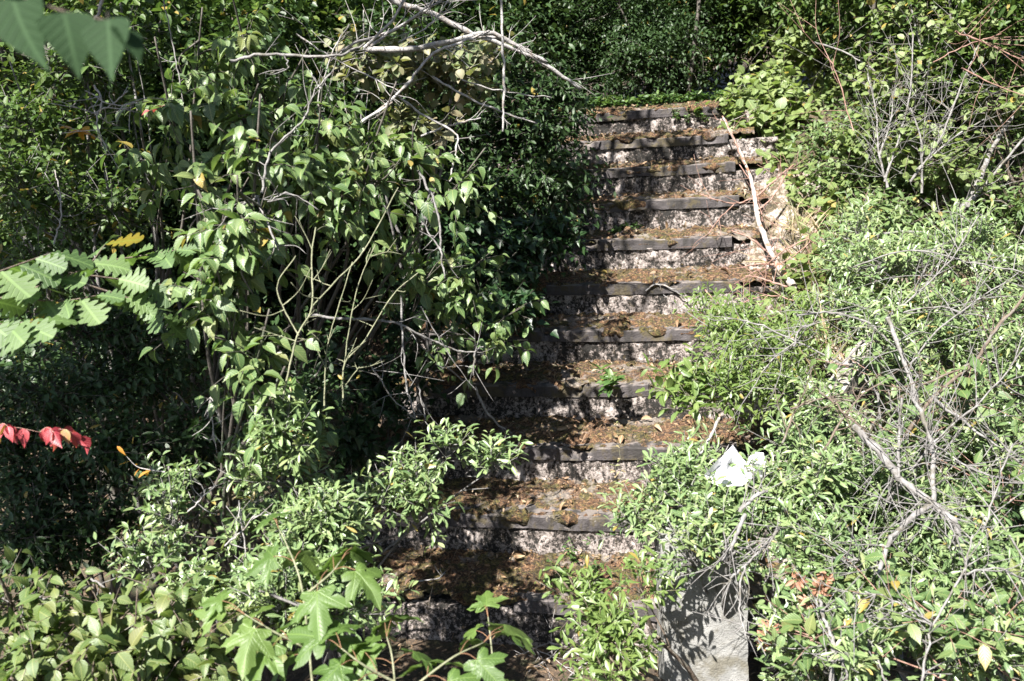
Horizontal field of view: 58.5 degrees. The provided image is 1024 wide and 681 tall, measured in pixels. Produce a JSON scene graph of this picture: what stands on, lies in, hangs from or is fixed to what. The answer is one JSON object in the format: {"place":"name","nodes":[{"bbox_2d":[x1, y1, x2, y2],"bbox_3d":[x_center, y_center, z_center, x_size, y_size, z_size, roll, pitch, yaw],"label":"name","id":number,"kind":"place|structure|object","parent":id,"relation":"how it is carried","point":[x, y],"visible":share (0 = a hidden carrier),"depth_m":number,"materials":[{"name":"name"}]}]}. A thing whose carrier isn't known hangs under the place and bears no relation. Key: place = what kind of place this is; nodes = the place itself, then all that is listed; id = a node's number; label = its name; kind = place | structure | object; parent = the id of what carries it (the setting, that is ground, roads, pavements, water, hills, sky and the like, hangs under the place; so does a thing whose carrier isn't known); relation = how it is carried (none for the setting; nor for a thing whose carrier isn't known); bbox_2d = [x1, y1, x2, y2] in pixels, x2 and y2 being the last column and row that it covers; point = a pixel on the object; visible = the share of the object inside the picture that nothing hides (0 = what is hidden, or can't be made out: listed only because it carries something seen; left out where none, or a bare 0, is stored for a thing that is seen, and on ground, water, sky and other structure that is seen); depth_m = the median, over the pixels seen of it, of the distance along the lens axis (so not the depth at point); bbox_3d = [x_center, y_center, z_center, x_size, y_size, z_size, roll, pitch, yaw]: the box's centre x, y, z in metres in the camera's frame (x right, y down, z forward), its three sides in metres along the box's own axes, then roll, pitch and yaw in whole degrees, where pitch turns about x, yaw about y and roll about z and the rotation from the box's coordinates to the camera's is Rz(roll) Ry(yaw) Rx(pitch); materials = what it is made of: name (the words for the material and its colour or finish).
{"place":"outdoors","nodes":[
{"label":"outdoors","id":0,"kind":"place"},
{"bbox_2d":[0,2,1023,680],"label":"ground","id":1,"kind":"structure","parent":0,"point":[446,650],"depth_m":4.10,"materials":[{"name":"soil"}]},
{"bbox_2d":[0,38,114,502],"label":"sapling","id":2,"kind":"object","parent":1,"relation":"on","point":[3,55],"visible":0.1,"depth_m":3.85,"materials":[{"name":"green plant"}]},
{"bbox_2d":[0,0,174,582],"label":"shade bush","id":3,"kind":"object","parent":1,"relation":"on","point":[113,203],"visible":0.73,"depth_m":3.10,"materials":[{"name":"green plant"}]},
{"bbox_2d":[0,0,178,559],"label":"sapling","id":4,"kind":"object","parent":1,"relation":"on","point":[48,58],"visible":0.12,"depth_m":3.56,"materials":[{"name":"green plant"}]},
{"bbox_2d":[0,0,188,491],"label":"sapling","id":5,"kind":"object","parent":1,"relation":"on","point":[5,63],"visible":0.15,"depth_m":3.72,"materials":[{"name":"green plant"}]},
{"bbox_2d":[0,336,189,680],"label":"shade bush","id":6,"kind":"object","parent":1,"relation":"on","point":[47,533],"visible":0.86,"depth_m":2.71,"materials":[{"name":"green plant"}]},
{"bbox_2d":[0,423,90,454],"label":"red leaf twig","id":7,"kind":"object","parent":6,"relation":"attached to","point":[54,436],"visible":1,"depth_m":2.00,"materials":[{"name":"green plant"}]},
{"bbox_2d":[1,0,200,567],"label":"sapling","id":8,"kind":"object","parent":1,"relation":"on","point":[162,16],"visible":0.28,"depth_m":3.42,"materials":[{"name":"green plant"}]},
{"bbox_2d":[48,0,173,168],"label":"dead branch","id":9,"kind":"object","parent":1,"relation":"on","point":[101,2],"visible":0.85,"depth_m":2.50,"materials":[{"name":"grey wood"}]},
{"bbox_2d":[0,0,269,317],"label":"thicket bush","id":10,"kind":"object","parent":1,"relation":"on","point":[70,83],"depth_m":4.79,"materials":[{"name":"green plant"}]},
{"bbox_2d":[0,546,292,680],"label":"dogwood shrub","id":11,"kind":"object","parent":1,"relation":"on","point":[118,648],"visible":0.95,"depth_m":1.97,"materials":[{"name":"green plant"}]},
{"bbox_2d":[0,81,316,503],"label":"thicket bush","id":12,"kind":"object","parent":1,"relation":"on","point":[28,349],"visible":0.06,"depth_m":4.05,"materials":[{"name":"green plant"}]},
{"bbox_2d":[2,0,379,292],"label":"thicket bush","id":13,"kind":"object","parent":1,"relation":"on","point":[181,28],"visible":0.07,"depth_m":4.60,"materials":[{"name":"green plant"}]},
{"bbox_2d":[90,449,304,678],"bbox_3d":[-0.815,0.894,2.544,0.540,1.151,0.977,-9,14,-23],"label":"privet shrub","id":14,"kind":"object","parent":1,"relation":"on","point":[173,499],"visible":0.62,"depth_m":2.45,"materials":[{"name":"green plant"}]},
{"bbox_2d":[187,397,272,585],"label":"dead branch","id":15,"kind":"object","parent":14,"relation":"on","point":[224,479],"visible":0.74,"depth_m":2.39,"materials":[{"name":"wood"}]},
{"bbox_2d":[27,284,376,609],"bbox_3d":[-1.032,0.554,3.151,1.123,1.501,0.822,7,16,40],"label":"shade bush","id":16,"kind":"object","parent":1,"relation":"on","point":[118,336],"visible":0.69,"depth_m":2.99,"materials":[{"name":"green plant"}]},
{"bbox_2d":[1,72,412,443],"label":"thicket bush","id":17,"kind":"object","parent":1,"relation":"on","point":[151,271],"visible":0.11,"depth_m":4.13,"materials":[{"name":"green plant"}]},
{"bbox_2d":[92,0,331,578],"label":"dogwood shrub","id":18,"kind":"object","parent":1,"relation":"on","point":[200,80],"visible":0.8,"depth_m":3.04,"materials":[{"name":"green plant"}]},
{"bbox_2d":[7,0,454,258],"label":"thicket bush","id":19,"kind":"object","parent":1,"relation":"on","point":[342,17],"visible":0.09,"depth_m":4.92,"materials":[{"name":"green plant"}]},
{"bbox_2d":[137,94,337,680],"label":"dogwood shrub","id":20,"kind":"object","parent":1,"relation":"on","point":[239,252],"visible":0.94,"depth_m":2.42,"materials":[{"name":"green plant"}]},
{"bbox_2d":[178,49,336,264],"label":"dead branch","id":21,"kind":"object","parent":20,"relation":"attached to","point":[263,178],"visible":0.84,"depth_m":2.47,"materials":[{"name":"grey wood"}]},
{"bbox_2d":[230,26,373,83],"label":"dead branch","id":22,"kind":"object","parent":21,"relation":"attached to","point":[289,55],"visible":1,"depth_m":2.50,"materials":[{"name":"grey wood"}]},
{"bbox_2d":[298,240,417,408],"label":"young shoot","id":23,"kind":"object","parent":20,"relation":"attached to","point":[348,356],"visible":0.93,"depth_m":2.50,"materials":[{"name":"green plant"}]},
{"bbox_2d":[193,512,383,680],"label":"maple sapling","id":24,"kind":"object","parent":1,"relation":"on","point":[249,640],"visible":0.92,"depth_m":1.69,"materials":[{"name":"green plant"}]},
{"bbox_2d":[88,0,499,355],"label":"thicket bush","id":25,"kind":"object","parent":1,"relation":"on","point":[307,61],"visible":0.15,"depth_m":4.58,"materials":[{"name":"green plant"}]},
{"bbox_2d":[203,378,419,680],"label":"privet shrub","id":26,"kind":"object","parent":1,"relation":"on","point":[323,523],"visible":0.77,"depth_m":2.29,"materials":[{"name":"green plant"}]},
{"bbox_2d":[240,187,398,397],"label":"dead branch","id":27,"kind":"object","parent":26,"relation":"on","point":[304,323],"visible":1,"depth_m":2.30,"materials":[{"name":"wood"}]},
{"bbox_2d":[157,0,481,267],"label":"thicket bush","id":28,"kind":"object","parent":1,"relation":"on","point":[223,3],"visible":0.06,"depth_m":5.21,"materials":[{"name":"green plant"}]},
{"bbox_2d":[263,313,455,491],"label":"ivy","id":29,"kind":"object","parent":1,"relation":"on","point":[356,435],"visible":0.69,"depth_m":3.79,"materials":[{"name":"green plant"}]},
{"bbox_2d":[217,76,510,533],"bbox_3d":[-0.704,0.037,3.358,1.360,1.910,0.768,3,14,27],"label":"dogwood shrub","id":30,"kind":"object","parent":1,"relation":"on","point":[408,151],"visible":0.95,"depth_m":3.14,"materials":[{"name":"green plant"}]},
{"bbox_2d":[280,0,489,174],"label":"dead branch","id":31,"kind":"object","parent":30,"relation":"attached to","point":[373,40],"visible":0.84,"depth_m":3.35,"materials":[{"name":"grey wood"}]},
{"bbox_2d":[364,0,611,96],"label":"dead branch","id":32,"kind":"object","parent":31,"relation":"attached to","point":[518,48],"visible":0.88,"depth_m":3.62,"materials":[{"name":"grey wood"}]},
{"bbox_2d":[229,0,549,150],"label":"thicket bush","id":33,"kind":"object","parent":1,"relation":"on","point":[494,11],"visible":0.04,"depth_m":6.76,"materials":[{"name":"green plant"}]},
{"bbox_2d":[286,614,535,680],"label":"maple sapling","id":34,"kind":"object","parent":1,"relation":"on","point":[360,655],"visible":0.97,"depth_m":1.65,"materials":[{"name":"green plant"}]},
{"bbox_2d":[314,6,515,417],"bbox_3d":[-0.372,-0.487,4.025,0.868,1.874,0.662,-1,13,12],"label":"withered shrub","id":35,"kind":"object","parent":1,"relation":"on","point":[453,69],"visible":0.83,"depth_m":3.85,"materials":[{"name":"green plant"}]},
{"bbox_2d":[316,415,532,678],"bbox_3d":[-0.411,0.763,2.865,0.947,1.120,0.536,3,14,25],"label":"privet shrub","id":36,"kind":"object","parent":1,"relation":"on","point":[416,483],"visible":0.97,"depth_m":2.67,"materials":[{"name":"green plant"}]},
{"bbox_2d":[264,0,615,324],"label":"thicket bush","id":37,"kind":"object","parent":1,"relation":"on","point":[384,7],"visible":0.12,"depth_m":4.90,"materials":[{"name":"green plant"}]},
{"bbox_2d":[345,222,549,481],"bbox_3d":[-0.472,0.116,3.695,1.201,1.260,0.536,6,15,36],"label":"dogwood shrub","id":38,"kind":"object","parent":1,"relation":"on","point":[414,285],"visible":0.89,"depth_m":3.42,"materials":[{"name":"green plant"}]},
{"bbox_2d":[307,314,494,402],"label":"dead branch","id":39,"kind":"object","parent":38,"relation":"attached to","point":[385,321],"visible":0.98,"depth_m":3.13,"materials":[{"name":"wood"}]},
{"bbox_2d":[327,296,477,458],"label":"dead branch","id":40,"kind":"object","parent":39,"relation":"attached to","point":[404,358],"visible":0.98,"depth_m":3.10,"materials":[{"name":"grey wood"}]},
{"bbox_2d":[324,0,623,106],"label":"thicket bush","id":41,"kind":"object","parent":1,"relation":"on","point":[473,24],"visible":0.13,"depth_m":6.17,"materials":[{"name":"green plant"}]},
{"bbox_2d":[463,590,517,680],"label":"maple sapling","id":42,"kind":"object","parent":1,"relation":"on","point":[485,599],"visible":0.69,"depth_m":2.00,"materials":[{"name":"green plant"}]},
{"bbox_2d":[411,33,616,237],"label":"evergreen bush","id":43,"kind":"object","parent":1,"relation":"on","point":[552,189],"visible":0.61,"depth_m":4.99,"materials":[{"name":"green plant"}]},
{"bbox_2d":[430,0,654,98],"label":"thicket bush","id":44,"kind":"object","parent":1,"relation":"on","point":[546,24],"visible":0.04,"depth_m":7.46,"materials":[{"name":"green plant"}]},
{"bbox_2d":[308,100,831,657],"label":"stone staircase","id":45,"kind":"structure","parent":1,"relation":"on","point":[512,522],"depth_m":4.25,"materials":[{"name":"stone"}]},
{"bbox_2d":[370,182,596,380],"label":"ivy","id":46,"kind":"object","parent":45,"relation":"on","point":[527,243],"visible":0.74,"depth_m":4.19,"materials":[{"name":"green plant"}]},
{"bbox_2d":[314,100,774,680],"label":"leaf litter","id":47,"kind":"object","parent":45,"relation":"on","point":[560,428],"visible":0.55,"depth_m":4.08,"materials":[{"name":"brown plant"}]},
{"bbox_2d":[590,363,625,397],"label":"weed","id":48,"kind":"object","parent":45,"relation":"on","point":[605,382],"visible":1,"depth_m":3.95,"materials":[{"name":"green plant"}]},
{"bbox_2d":[583,89,729,108],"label":"weed","id":49,"kind":"object","parent":45,"relation":"on","point":[627,101],"visible":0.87,"depth_m":6.48,"materials":[{"name":"green plant"}]},
{"bbox_2d":[676,107,808,298],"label":"dead branch","id":50,"kind":"object","parent":45,"relation":"on","point":[789,281],"visible":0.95,"depth_m":4.77,"materials":[{"name":"grey wood"}]},
{"bbox_2d":[704,164,844,326],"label":"dead branch","id":51,"kind":"object","parent":45,"relation":"on","point":[788,247],"visible":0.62,"depth_m":4.41,"materials":[{"name":"grey wood"}]},
{"bbox_2d":[472,0,690,109],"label":"thicket bush","id":52,"kind":"object","parent":1,"relation":"on","point":[541,25],"visible":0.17,"depth_m":7.58,"materials":[{"name":"green plant"}]},
{"bbox_2d":[534,546,698,680],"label":"privet shrub","id":53,"kind":"object","parent":1,"relation":"on","point":[600,649],"visible":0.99,"depth_m":2.40,"materials":[{"name":"green plant"}]},
{"bbox_2d":[521,0,738,108],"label":"thicket bush","id":54,"kind":"object","parent":1,"relation":"on","point":[631,43],"visible":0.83,"depth_m":7.11,"materials":[{"name":"green plant"}]},
{"bbox_2d":[594,0,777,107],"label":"thicket bush","id":55,"kind":"object","parent":1,"relation":"on","point":[686,45],"visible":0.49,"depth_m":7.68,"materials":[{"name":"green plant"}]},
{"bbox_2d":[635,343,746,429],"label":"privet shrub","id":56,"kind":"object","parent":1,"relation":"on","point":[674,383],"visible":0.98,"depth_m":3.25,"materials":[{"name":"green plant"}]},
{"bbox_2d":[655,508,747,680],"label":"concrete post","id":57,"kind":"object","parent":1,"relation":"on","point":[706,648],"visible":0.47,"depth_m":2.66,"materials":[{"name":"grey concrete"}]},
{"bbox_2d":[743,305,897,522],"bbox_3d":[1.082,0.195,3.081,0.080,0.439,1.268,7,16,40],"label":"timber rail","id":58,"kind":"object","parent":57,"relation":"on","point":[846,382],"visible":0.1,"depth_m":3.13,"materials":[{"name":"grey wood"}]},
{"bbox_2d":[582,423,850,680],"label":"privet shrub","id":59,"kind":"object","parent":1,"relation":"on","point":[706,508],"visible":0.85,"depth_m":2.59,"materials":[{"name":"green plant"}]},
{"bbox_2d":[705,445,751,486],"bbox_3d":[0.614,0.356,2.596,0.132,0.112,0.078,-1,13,12],"label":"plastic scrap","id":60,"kind":"object","parent":59,"relation":"on","point":[721,466],"visible":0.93,"depth_m":2.60,"materials":[{"name":"white plastic"}]},
{"bbox_2d":[636,0,798,97],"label":"thicket bush","id":61,"kind":"object","parent":1,"relation":"on","point":[712,82],"visible":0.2,"depth_m":8.18,"materials":[{"name":"green plant"}]},
{"bbox_2d":[664,282,859,434],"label":"privet shrub","id":62,"kind":"object","parent":1,"relation":"on","point":[720,380],"visible":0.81,"depth_m":3.39,"materials":[{"name":"green plant"}]},
{"bbox_2d":[668,0,892,96],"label":"thicket bush","id":63,"kind":"object","parent":1,"relation":"on","point":[787,14],"visible":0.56,"depth_m":7.40,"materials":[{"name":"green plant"}]},
{"bbox_2d":[694,50,880,163],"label":"lime shrub","id":64,"kind":"object","parent":1,"relation":"on","point":[769,92],"visible":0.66,"depth_m":5.97,"materials":[{"name":"green plant"}]},
{"bbox_2d":[736,486,911,680],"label":"privet shrub","id":65,"kind":"object","parent":1,"relation":"on","point":[807,559],"visible":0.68,"depth_m":2.28,"materials":[{"name":"green plant"}]},
{"bbox_2d":[672,455,802,657],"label":"dead branch","id":66,"kind":"object","parent":65,"relation":"on","point":[730,549],"visible":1,"depth_m":2.33,"materials":[{"name":"grey wood"}]},
{"bbox_2d":[755,571,834,680],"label":"dried flowers","id":67,"kind":"object","parent":65,"relation":"attached to","point":[799,586],"visible":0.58,"depth_m":2.25,"materials":[{"name":"brown plant"}]},
{"bbox_2d":[752,557,920,680],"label":"dead branch","id":68,"kind":"object","parent":65,"relation":"on","point":[829,634],"visible":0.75,"depth_m":2.10,"materials":[{"name":"grey wood"}]},
{"bbox_2d":[731,194,923,378],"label":"dry grass","id":69,"kind":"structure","parent":1,"relation":"on","point":[792,227],"depth_m":4.48,"materials":[{"name":"plant"}]},
{"bbox_2d":[737,0,923,95],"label":"lime shrub","id":70,"kind":"object","parent":1,"relation":"on","point":[795,55],"visible":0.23,"depth_m":7.07,"materials":[{"name":"green plant"}]},
{"bbox_2d":[737,296,928,680],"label":"privet shrub","id":71,"kind":"object","parent":1,"relation":"on","point":[823,467],"visible":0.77,"depth_m":2.66,"materials":[{"name":"green plant"}]},
{"bbox_2d":[755,138,931,333],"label":"bramble","id":72,"kind":"object","parent":1,"relation":"on","point":[826,204],"visible":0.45,"depth_m":4.75,"materials":[{"name":"green plant"}]},
{"bbox_2d":[734,153,965,592],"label":"rubble bank","id":73,"kind":"structure","parent":1,"relation":"on","point":[772,208],"depth_m":4.85,"materials":[{"name":"beige stone"}]},
{"bbox_2d":[757,546,1023,680],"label":"bramble","id":74,"kind":"object","parent":1,"relation":"on","point":[791,621],"visible":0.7,"depth_m":2.11,"materials":[{"name":"green plant"}]},
{"bbox_2d":[782,464,1023,680],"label":"understorey bush","id":75,"kind":"object","parent":1,"relation":"on","point":[1015,516],"visible":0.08,"depth_m":2.59,"materials":[{"name":"green plant"}]},
{"bbox_2d":[783,74,1023,259],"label":"bank bush","id":76,"kind":"object","parent":1,"relation":"on","point":[897,191],"visible":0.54,"depth_m":4.81,"materials":[{"name":"green plant"}]},
{"bbox_2d":[903,41,1023,211],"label":"dead branch","id":77,"kind":"object","parent":76,"relation":"on","point":[971,195],"visible":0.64,"depth_m":4.46,"materials":[{"name":"grey wood"}]},
{"bbox_2d":[790,0,1023,156],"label":"thicket bush","id":78,"kind":"object","parent":1,"relation":"on","point":[933,44],"visible":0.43,"depth_m":4.91,"materials":[{"name":"green plant"}]},
{"bbox_2d":[796,393,1021,606],"bbox_3d":[1.196,0.718,2.748,0.902,1.014,0.650,8,17,42],"label":"privet shrub","id":79,"kind":"object","parent":1,"relation":"on","point":[878,481],"visible":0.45,"depth_m":2.56,"materials":[{"name":"green plant"}]},
{"bbox_2d":[741,261,1023,489],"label":"dead branch","id":80,"kind":"object","parent":79,"relation":"on","point":[892,331],"visible":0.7,"depth_m":2.81,"materials":[{"name":"grey wood"}]},
{"bbox_2d":[703,284,843,427],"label":"dead branch","id":81,"kind":"object","parent":80,"relation":"attached to","point":[770,362],"visible":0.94,"depth_m":3.05,"materials":[{"name":"grey wood"}]},
{"bbox_2d":[802,180,1023,350],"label":"privet shrub","id":82,"kind":"object","parent":1,"relation":"on","point":[900,262],"visible":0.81,"depth_m":3.62,"materials":[{"name":"green plant"}]},
{"bbox_2d":[803,0,1023,241],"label":"bank bush","id":83,"kind":"object","parent":1,"relation":"on","point":[961,172],"visible":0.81,"depth_m":4.61,"materials":[{"name":"green plant"}]},
{"bbox_2d":[769,3,1023,192],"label":"dead branch","id":84,"kind":"object","parent":83,"relation":"attached to","point":[921,154],"visible":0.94,"depth_m":4.47,"materials":[{"name":"grey wood"}]},
{"bbox_2d":[778,0,1023,148],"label":"dead branch","id":85,"kind":"object","parent":83,"relation":"attached to","point":[979,41],"visible":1,"depth_m":4.32,"materials":[{"name":"grey wood"}]},
{"bbox_2d":[812,0,1004,122],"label":"dead branch","id":86,"kind":"object","parent":83,"relation":"attached to","point":[916,33],"visible":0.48,"depth_m":4.89,"materials":[{"name":"grey wood"}]},
{"bbox_2d":[805,265,1023,432],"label":"privet shrub","id":87,"kind":"object","parent":1,"relation":"on","point":[1007,351],"visible":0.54,"depth_m":3.28,"materials":[{"name":"green plant"}]},
{"bbox_2d":[810,335,1023,523],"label":"bramble","id":88,"kind":"object","parent":1,"relation":"on","point":[984,410],"visible":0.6,"depth_m":2.70,"materials":[{"name":"green plant"}]},
{"bbox_2d":[830,0,1023,187],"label":"thicket bush","id":89,"kind":"object","parent":1,"relation":"on","point":[997,14],"visible":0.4,"depth_m":4.80,"materials":[{"name":"green plant"}]},
{"bbox_2d":[837,488,1023,680],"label":"privet shrub","id":90,"kind":"object","parent":1,"relation":"on","point":[945,578],"visible":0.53,"depth_m":2.19,"materials":[{"name":"green plant"}]},
{"bbox_2d":[789,339,1001,610],"bbox_3d":[1.016,0.338,2.341,0.694,0.636,0.425,-15,17,-43],"label":"dead branch","id":91,"kind":"object","parent":90,"relation":"on","point":[895,471],"visible":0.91,"depth_m":2.39,"materials":[{"name":"grey wood"}]},
{"bbox_2d":[774,363,922,461],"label":"dead branch","id":92,"kind":"object","parent":91,"relation":"on","point":[835,398],"visible":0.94,"depth_m":2.58,"materials":[{"name":"grey wood"}]},
{"bbox_2d":[797,493,1023,680],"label":"dead branch","id":93,"kind":"object","parent":90,"relation":"on","point":[930,623],"visible":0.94,"depth_m":2.09,"materials":[{"name":"grey wood"}]},
{"bbox_2d":[873,300,1023,543],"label":"dead branch","id":94,"kind":"object","parent":90,"relation":"on","point":[992,476],"visible":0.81,"depth_m":2.52,"materials":[{"name":"grey wood"}]},
{"bbox_2d":[844,335,1023,527],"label":"privet shrub","id":95,"kind":"object","parent":1,"relation":"on","point":[973,448],"visible":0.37,"depth_m":2.85,"materials":[{"name":"green plant"}]},
{"bbox_2d":[811,162,1023,377],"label":"dead branch","id":96,"kind":"object","parent":95,"relation":"on","point":[927,282],"visible":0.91,"depth_m":3.03,"materials":[{"name":"grey plant"}]},
{"bbox_2d":[841,228,1023,461],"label":"dead branch","id":97,"kind":"object","parent":95,"relation":"on","point":[927,404],"visible":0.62,"depth_m":2.76,"materials":[{"name":"grey wood"}]},
{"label":"oak tree","id":98,"kind":"object","parent":1,"relation":"on","visible":0},
{"bbox_2d":[0,232,143,356],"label":"oak branch","id":99,"kind":"object","parent":98,"relation":"attached to","point":[47,322],"visible":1,"depth_m":1.98,"materials":[{"name":"green plant"}]},
{"bbox_2d":[0,0,143,81],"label":"leaf","id":100,"kind":"object","parent":98,"relation":"attached to","point":[28,28],"visible":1,"depth_m":0.75,"materials":[{"name":"green plant"}]},
{"bbox_2d":[68,242,206,339],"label":"oak branch","id":101,"kind":"object","parent":98,"relation":"attached to","point":[141,284],"visible":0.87,"depth_m":2.36,"materials":[{"name":"green plant"}]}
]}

